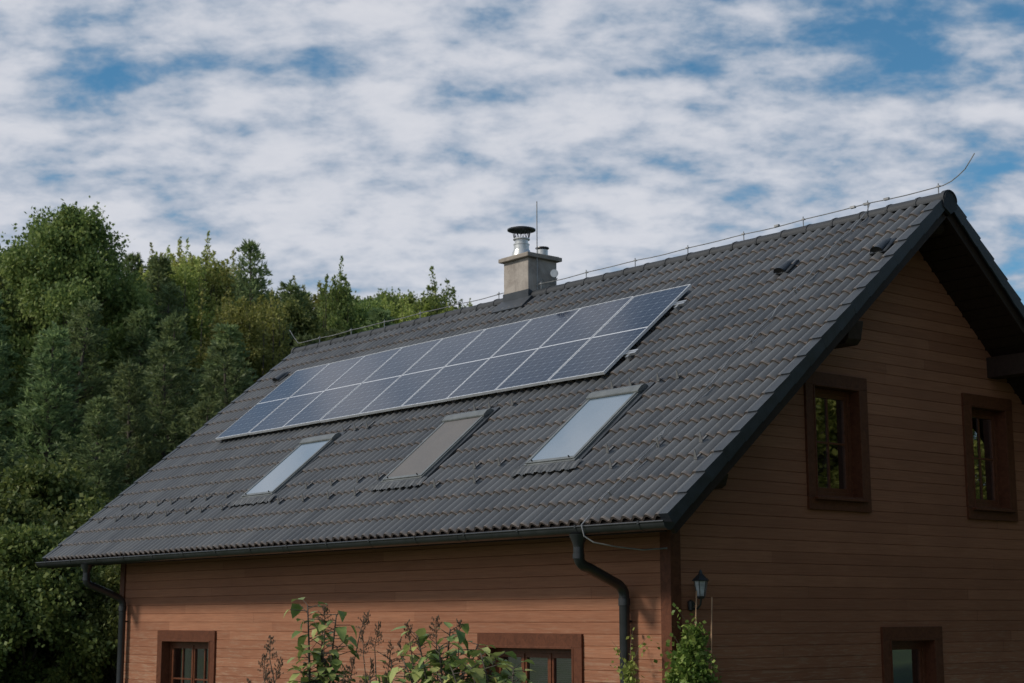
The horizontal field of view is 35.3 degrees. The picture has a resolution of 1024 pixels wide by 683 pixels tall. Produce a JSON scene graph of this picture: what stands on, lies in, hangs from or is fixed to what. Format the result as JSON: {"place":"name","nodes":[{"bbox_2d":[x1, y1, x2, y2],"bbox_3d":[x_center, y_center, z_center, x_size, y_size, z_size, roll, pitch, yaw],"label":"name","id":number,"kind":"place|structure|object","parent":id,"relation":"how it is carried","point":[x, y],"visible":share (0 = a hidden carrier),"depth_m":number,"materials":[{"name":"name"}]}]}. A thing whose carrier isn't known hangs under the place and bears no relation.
{"place":"outdoors","nodes":[
{"label":"outdoors","id":0,"kind":"place"},
{"bbox_2d":[0,356,18,452],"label":"pine tree","id":1,"kind":"object","parent":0,"point":[7,397],"visible":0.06,"depth_m":43.23,"materials":[{"name":"green plant"}]},
{"bbox_2d":[0,0,1023,307],"label":"sky","id":2,"kind":"structure","parent":0,"point":[398,140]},
{"bbox_3d":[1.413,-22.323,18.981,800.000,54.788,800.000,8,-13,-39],"label":"ground","id":3,"kind":"structure","parent":0,"visible":0},
{"bbox_2d":[0,417,26,497],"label":"pine tree","id":4,"kind":"object","parent":3,"relation":"on","point":[3,459],"visible":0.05,"depth_m":33.84,"materials":[{"name":"green plant"}]},
{"bbox_2d":[0,290,36,465],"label":"pine tree","id":5,"kind":"object","parent":3,"relation":"on","point":[4,350],"visible":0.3,"depth_m":41.39,"materials":[{"name":"green plant"}]},
{"bbox_2d":[0,264,36,437],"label":"broadleaf tree","id":6,"kind":"object","parent":3,"relation":"on","point":[29,325],"visible":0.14,"depth_m":47.66,"materials":[{"name":"green plant"}]},
{"bbox_2d":[0,245,40,431],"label":"broadleaf tree","id":7,"kind":"object","parent":3,"relation":"on","point":[12,289],"visible":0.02,"depth_m":56.96,"materials":[{"name":"green plant"}]},
{"bbox_2d":[0,567,45,682],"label":"hazel shrub","id":8,"kind":"object","parent":3,"relation":"on","point":[9,639],"visible":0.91,"depth_m":27.48,"materials":[{"name":"green plant"}]},
{"bbox_2d":[17,287,56,455],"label":"broadleaf tree","id":9,"kind":"object","parent":3,"relation":"on","point":[34,330],"visible":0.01,"depth_m":50.45,"materials":[{"name":"green plant"}]},
{"bbox_2d":[0,484,81,670],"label":"hazel shrub","id":10,"kind":"object","parent":3,"relation":"on","point":[17,508],"visible":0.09,"depth_m":30.72,"materials":[{"name":"green plant"}]},
{"bbox_2d":[0,321,99,484],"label":"pine tree","id":11,"kind":"object","parent":3,"relation":"on","point":[41,406],"visible":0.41,"depth_m":38.42,"materials":[{"name":"green plant"}]},
{"bbox_2d":[0,448,109,522],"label":"hazel shrub","id":12,"kind":"object","parent":3,"relation":"on","point":[46,484],"visible":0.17,"depth_m":32.54,"materials":[{"name":"green plant"}]},
{"bbox_2d":[0,515,117,682],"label":"hazel shrub","id":13,"kind":"object","parent":3,"relation":"on","point":[25,548],"visible":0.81,"depth_m":27.87,"materials":[{"name":"green plant"}]},
{"bbox_2d":[8,298,126,477],"bbox_3d":[-11.687,2.588,42.548,4.915,7.681,4.905,-2,-10,9],"label":"pine tree","id":14,"kind":"object","parent":3,"relation":"on","point":[94,387],"visible":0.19,"depth_m":42.79,"materials":[{"name":"green plant"}]},
{"bbox_2d":[24,488,116,680],"bbox_3d":[-7.857,5.142,31.016,4.598,4.660,4.100,-1,-10,3],"label":"hazel shrub","id":15,"kind":"object","parent":3,"relation":"on","point":[90,509],"visible":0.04,"depth_m":31.07,"materials":[{"name":"green plant"}]},
{"bbox_2d":[45,564,120,682],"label":"hazel shrub","id":16,"kind":"object","parent":3,"relation":"on","point":[112,577],"visible":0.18,"depth_m":28.55,"materials":[{"name":"green plant"}]},
{"bbox_2d":[0,196,166,468],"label":"broadleaf tree","id":17,"kind":"object","parent":3,"relation":"on","point":[72,254],"visible":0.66,"depth_m":46.18,"materials":[{"name":"green plant"}]},
{"bbox_2d":[52,394,137,511],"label":"pine tree","id":18,"kind":"object","parent":3,"relation":"on","point":[100,411],"visible":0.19,"depth_m":35.38,"materials":[{"name":"green plant"}]},
{"bbox_2d":[30,280,188,451],"bbox_3d":[-12.724,1.758,48.876,4.980,8.418,5.123,-6,-12,32],"label":"broadleaf tree","id":19,"kind":"object","parent":3,"relation":"on","point":[100,298],"visible":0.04,"depth_m":48.33,"materials":[{"name":"green plant"}]},
{"bbox_2d":[88,355,166,503],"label":"pine tree","id":20,"kind":"object","parent":3,"relation":"on","point":[145,444],"visible":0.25,"depth_m":37.62,"materials":[{"name":"green plant"}]},
{"bbox_2d":[120,252,145,281],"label":"pine tree","id":21,"kind":"object","parent":3,"relation":"on","point":[134,260],"visible":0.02,"depth_m":59.41,"materials":[{"name":"green plant"}]},
{"bbox_2d":[99,302,174,502],"bbox_3d":[-10.357,2.636,44.769,4.264,7.708,3.258,-2,-10,13],"label":"pine tree","id":22,"kind":"object","parent":3,"relation":"on","point":[135,331],"visible":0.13,"depth_m":45.16,"materials":[{"name":"green plant"}]},
{"bbox_2d":[99,339,210,491],"bbox_3d":[-8.511,3.548,39.521,5.017,7.202,5.027,-6,-11,29],"label":"pine tree","id":23,"kind":"object","parent":3,"relation":"on","point":[163,410],"visible":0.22,"depth_m":39.42,"materials":[{"name":"green plant"}]},
{"bbox_2d":[122,280,197,438],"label":"pine tree","id":24,"kind":"object","parent":3,"relation":"on","point":[171,290],"visible":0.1,"depth_m":47.73,"materials":[{"name":"green plant"}]},
{"bbox_2d":[123,309,204,476],"bbox_3d":[-9.121,2.972,42.084,2.900,7.892,3.797,-1,-10,2],"label":"pine tree","id":25,"kind":"object","parent":3,"relation":"on","point":[171,322],"visible":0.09,"depth_m":42.60,"materials":[{"name":"green plant"}]},
{"bbox_2d":[141,254,192,378],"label":"pine tree","id":26,"kind":"object","parent":3,"relation":"on","point":[157,270],"visible":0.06,"depth_m":50.70,"materials":[{"name":"green plant"}]},
{"bbox_2d":[128,237,218,394],"bbox_3d":[-10.891,1.542,51.481,4.588,9.494,4.350,-1,-10,6],"label":"locust tree","id":27,"kind":"object","parent":3,"relation":"on","point":[190,285],"visible":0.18,"depth_m":51.57,"materials":[{"name":"green plant"}]},
{"bbox_2d":[147,242,212,273],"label":"locust tree","id":28,"kind":"object","parent":3,"relation":"on","point":[153,251],"depth_m":59.53,"materials":[{"name":"green plant"}]},
{"bbox_2d":[137,230,224,359],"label":"locust tree","id":29,"kind":"object","parent":3,"relation":"on","point":[179,260],"visible":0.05,"depth_m":53.22,"materials":[{"name":"green plant"}]},
{"bbox_2d":[180,396,220,436],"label":"pine tree","id":30,"kind":"object","parent":3,"relation":"on","point":[207,409],"visible":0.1,"depth_m":37.07,"materials":[{"name":"green plant"}]},
{"bbox_2d":[178,339,257,428],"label":"pine tree","id":31,"kind":"object","parent":3,"relation":"on","point":[232,367],"visible":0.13,"depth_m":41.74,"materials":[{"name":"green plant"}]},
{"bbox_2d":[187,250,258,332],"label":"locust tree","id":32,"kind":"object","parent":3,"relation":"on","point":[226,281],"visible":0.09,"depth_m":53.99,"materials":[{"name":"green plant"}]},
{"bbox_2d":[190,321,258,411],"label":"pine tree","id":33,"kind":"object","parent":3,"relation":"on","point":[231,332],"visible":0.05,"depth_m":45.12,"materials":[{"name":"green plant"}]},
{"bbox_2d":[166,284,284,415],"bbox_3d":[-7.918,2.597,46.882,4.701,8.395,4.959,0,-10,-1],"label":"locust tree","id":34,"kind":"object","parent":3,"relation":"on","point":[255,334],"visible":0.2,"depth_m":46.84,"materials":[{"name":"green plant"}]},
{"bbox_2d":[206,281,274,357],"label":"broadleaf tree","id":35,"kind":"object","parent":3,"relation":"on","point":[258,295],"depth_m":60.05,"materials":[{"name":"green plant"}]},
{"bbox_2d":[200,287,293,401],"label":"locust tree","id":36,"kind":"object","parent":3,"relation":"on","point":[280,345],"visible":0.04,"depth_m":49.05,"materials":[{"name":"green plant"}]},
{"bbox_2d":[215,238,295,394],"bbox_3d":[-7.990,1.675,49.767,4.408,10.123,4.416,4,-11,-25],"label":"broadleaf tree","id":37,"kind":"object","parent":3,"relation":"on","point":[251,248],"visible":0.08,"depth_m":50.39,"materials":[{"name":"green plant"}]},
{"bbox_2d":[270,277,318,328],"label":"pine tree","id":38,"kind":"object","parent":3,"relation":"on","point":[283,295],"visible":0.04,"depth_m":54.24,"materials":[{"name":"green plant"}]},
{"bbox_2d":[267,290,324,332],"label":"broadleaf tree","id":39,"kind":"object","parent":3,"relation":"on","point":[308,307],"depth_m":56.19,"materials":[{"name":"green plant"}]},
{"bbox_2d":[264,295,332,363],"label":"broadleaf tree","id":40,"kind":"object","parent":3,"relation":"on","point":[301,322],"visible":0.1,"depth_m":51.91,"materials":[{"name":"green plant"}]},
{"bbox_2d":[290,332,318,349],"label":"pine tree","id":41,"kind":"object","parent":3,"relation":"on","point":[304,338],"visible":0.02,"depth_m":46.51,"materials":[{"name":"green plant"}]},
{"bbox_2d":[246,597,370,682],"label":"lilac shrub","id":42,"kind":"object","parent":3,"relation":"on","point":[327,673],"visible":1,"depth_m":13.66,"materials":[{"name":"green plant"}]},
{"bbox_2d":[305,291,313,305],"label":"pine tree","id":43,"kind":"object","parent":3,"relation":"on","point":[310,298],"visible":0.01,"depth_m":60.53,"materials":[{"name":"green plant"}]},
{"bbox_2d":[293,275,347,311],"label":"locust tree","id":44,"kind":"object","parent":3,"relation":"on","point":[315,297],"visible":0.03,"depth_m":60.18,"materials":[{"name":"green plant"}]},
{"bbox_2d":[324,327,346,340],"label":"pine tree","id":45,"kind":"object","parent":3,"relation":"on","point":[332,332],"visible":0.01,"depth_m":49.51,"materials":[{"name":"green plant"}]},
{"bbox_2d":[314,287,360,329],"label":"broadleaf tree","id":46,"kind":"object","parent":3,"relation":"on","point":[353,297],"depth_m":58.83,"materials":[{"name":"green plant"}]},
{"bbox_2d":[313,256,363,343],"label":"slender tree","id":47,"kind":"object","parent":3,"relation":"on","point":[341,300],"visible":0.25,"depth_m":52.44,"materials":[{"name":"green plant"}]},
{"bbox_2d":[317,298,379,334],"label":"broadleaf tree","id":48,"kind":"object","parent":3,"relation":"on","point":[361,314],"visible":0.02,"depth_m":54.70,"materials":[{"name":"green plant"}]},
{"bbox_2d":[361,307,395,331],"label":"pine tree","id":49,"kind":"object","parent":3,"relation":"on","point":[381,313],"depth_m":52.00,"materials":[{"name":"green plant"}]},
{"bbox_2d":[352,297,406,322],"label":"broadleaf tree","id":50,"kind":"object","parent":3,"relation":"on","point":[374,303],"visible":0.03,"depth_m":56.34,"materials":[{"name":"green plant"}]},
{"bbox_2d":[364,287,404,312],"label":"broadleaf tree","id":51,"kind":"object","parent":3,"relation":"on","point":[393,296],"visible":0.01,"depth_m":60.41,"materials":[{"name":"green plant"}]},
{"bbox_2d":[340,621,443,682],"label":"lilac shrub","id":52,"kind":"object","parent":3,"relation":"on","point":[366,677],"visible":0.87,"depth_m":13.13,"materials":[{"name":"green plant"}]},
{"bbox_2d":[377,290,429,323],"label":"locust tree","id":53,"kind":"object","parent":3,"relation":"on","point":[404,310],"visible":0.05,"depth_m":56.07,"materials":[{"name":"green plant"}]},
{"bbox_2d":[392,289,420,311],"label":"broadleaf tree","id":54,"kind":"object","parent":3,"relation":"on","point":[411,297],"visible":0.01,"depth_m":60.72,"materials":[{"name":"green plant"}]},
{"bbox_2d":[407,294,442,316],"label":"broadleaf tree","id":55,"kind":"object","parent":3,"relation":"on","point":[416,305],"depth_m":59.57,"materials":[{"name":"green plant"}]},
{"bbox_2d":[414,266,462,319],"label":"slender tree","id":56,"kind":"object","parent":3,"relation":"on","point":[434,300],"visible":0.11,"depth_m":56.82,"materials":[{"name":"green plant"}]},
{"bbox_2d":[441,298,472,312],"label":"locust tree","id":57,"kind":"object","parent":3,"relation":"on","point":[452,307],"depth_m":54.06,"materials":[{"name":"green plant"}]},
{"bbox_2d":[387,614,534,682],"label":"lilac shrub","id":58,"kind":"object","parent":3,"relation":"on","point":[434,657],"visible":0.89,"depth_m":12.62,"materials":[{"name":"green plant"}]},
{"bbox_2d":[424,650,535,682],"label":"lilac shrub","id":59,"kind":"object","parent":3,"relation":"on","point":[477,674],"visible":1,"depth_m":12.25,"materials":[{"name":"green plant"}]},
{"bbox_2d":[36,153,1023,682],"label":"wooden house","id":60,"kind":"structure","parent":3,"relation":"on","point":[800,449],"depth_m":18.67,"materials":[{"name":"brown wood"}]},
{"bbox_2d":[156,630,216,682],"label":"window","id":61,"kind":"structure","parent":60,"relation":"in","point":[182,656],"depth_m":23.33,"materials":[{"name":"brown wood"}]},
{"bbox_2d":[477,633,583,682],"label":"window","id":62,"kind":"structure","parent":60,"relation":"in","point":[557,658],"depth_m":17.15,"materials":[{"name":"brown wood"}]},
{"bbox_2d":[687,570,708,611],"bbox_3d":[1.810,2.431,15.708,0.152,0.405,0.263,8,-13,-39],"label":"wall lantern","id":63,"kind":"object","parent":60,"relation":"attached to","point":[700,579],"depth_m":15.65,"materials":[{"name":"metal"}]},
{"bbox_2d":[803,371,871,512],"bbox_3d":[3.325,1.142,17.815,1.050,1.490,0.825,8,-13,-39],"label":"window","id":64,"kind":"structure","parent":60,"relation":"in","point":[835,405],"depth_m":17.78,"materials":[{"name":"brown wood"}]},
{"bbox_2d":[880,626,943,682],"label":"window","id":65,"kind":"structure","parent":60,"relation":"in","point":[908,654],"depth_m":18.15,"materials":[{"name":"brown wood"}]},
{"bbox_2d":[961,393,1017,521],"bbox_3d":[5.509,1.442,19.598,1.000,1.490,0.825,8,-13,-39],"label":"window","id":66,"kind":"structure","parent":60,"relation":"in","point":[987,423],"depth_m":19.54,"materials":[{"name":"brown wood"}]},
{"bbox_2d":[607,628,651,682],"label":"climbing plant","id":67,"kind":"object","parent":3,"relation":"on","point":[629,669],"visible":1,"depth_m":15.54,"materials":[{"name":"green plant"}]},
{"bbox_2d":[654,591,722,682],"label":"climbing plant","id":68,"kind":"object","parent":3,"relation":"on","point":[694,668],"visible":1,"depth_m":15.32,"materials":[{"name":"green plant"}]}
]}

